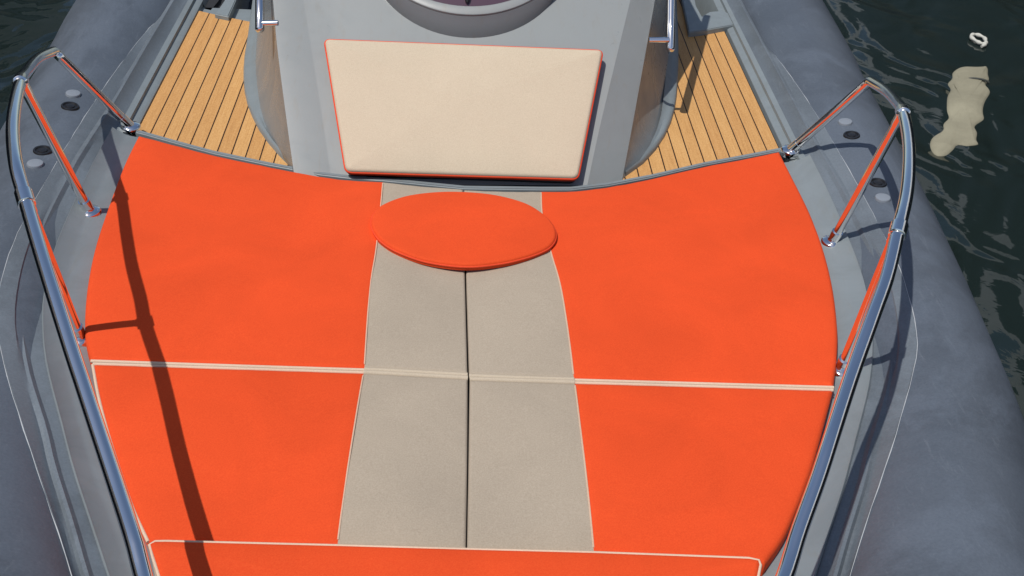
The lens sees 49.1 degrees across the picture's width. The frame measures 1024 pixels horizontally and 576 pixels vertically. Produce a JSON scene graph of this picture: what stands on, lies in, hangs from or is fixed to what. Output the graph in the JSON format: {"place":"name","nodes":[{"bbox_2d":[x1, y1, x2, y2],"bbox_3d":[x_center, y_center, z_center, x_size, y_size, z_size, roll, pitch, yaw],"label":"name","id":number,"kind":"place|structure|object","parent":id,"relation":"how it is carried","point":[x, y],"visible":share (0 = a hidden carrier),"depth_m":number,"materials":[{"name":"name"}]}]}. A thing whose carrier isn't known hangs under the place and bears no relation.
{"place":"outdoors","nodes":[
{"label":"outdoors","id":0,"kind":"place"},
{"bbox_2d":[0,0,1023,418],"bbox_3d":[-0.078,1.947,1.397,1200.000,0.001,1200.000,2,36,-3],"label":"water","id":1,"kind":"structure","parent":0,"point":[914,54],"depth_m":5.57,"materials":[{"name":"black liquid"}]},
{"bbox_2d":[0,0,1023,575],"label":"inflatable boat","id":2,"kind":"object","parent":1,"relation":"on","point":[918,466],"visible":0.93,"depth_m":3.66,"materials":[{"name":"rubber"}]},
{"bbox_2d":[85,137,467,374],"bbox_3d":[-0.709,-0.136,3.429,1.147,0.067,1.251,2,36,-3],"label":"sun pad cushion","id":3,"kind":"object","parent":2,"relation":"on","point":[201,259],"visible":0.84,"depth_m":3.23,"materials":[{"name":"orange fabric"}]},
{"bbox_2d":[370,192,556,269],"bbox_3d":[-0.150,-0.184,3.484,0.582,0.031,0.427,2,36,-3],"label":"oval cushion","id":4,"kind":"object","parent":3,"relation":"on","point":[463,231],"visible":1,"depth_m":3.45,"materials":[{"name":"orange fabric"}]},
{"bbox_2d":[91,362,467,548],"bbox_3d":[-0.595,0.399,2.694,0.976,0.066,0.610,2,36,-3],"label":"sun pad cushion","id":5,"kind":"object","parent":2,"relation":"on","point":[276,455],"visible":0.8,"depth_m":2.66,"materials":[{"name":"orange fabric"}]},
{"bbox_2d":[148,540,761,575],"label":"sun pad cushion","id":6,"kind":"object","parent":2,"relation":"on","point":[196,558],"visible":1,"depth_m":2.35,"materials":[{"name":"orange fabric"}]},
{"bbox_2d":[324,39,602,183],"bbox_3d":[-0.172,-0.617,3.922,0.992,0.337,0.451,2,36,-3],"label":"backrest cushion","id":7,"kind":"object","parent":2,"relation":"on","point":[410,110],"visible":1,"depth_m":3.88,"materials":[{"name":"beige fabric"}]},
{"bbox_2d":[467,377,833,575],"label":"sun pad cushion","id":8,"kind":"object","parent":2,"relation":"on","point":[688,469],"visible":0.88,"depth_m":2.70,"materials":[{"name":"orange fabric"}]},
{"bbox_2d":[464,152,837,389],"bbox_3d":[0.427,-0.117,3.522,1.157,0.067,1.323,2,36,-3],"label":"sun pad cushion","id":9,"kind":"object","parent":2,"relation":"on","point":[717,274],"visible":0.91,"depth_m":3.29,"materials":[{"name":"orange fabric"}]},
{"bbox_2d":[930,66,989,155],"bbox_3d":[2.265,-0.882,5.636,0.222,0.106,1.215,17,38,17],"label":"float","id":10,"kind":"object","parent":1,"relation":"on","point":[969,93],"visible":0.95,"depth_m":5.57,"materials":[{"name":"plastic"}]},
{"bbox_2d":[969,33,987,47],"bbox_3d":[2.645,-1.401,6.332,0.098,0.026,0.171,2,36,-3],"label":"rope ring","id":11,"kind":"object","parent":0,"point":[978,42],"visible":1,"depth_m":6.33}
]}

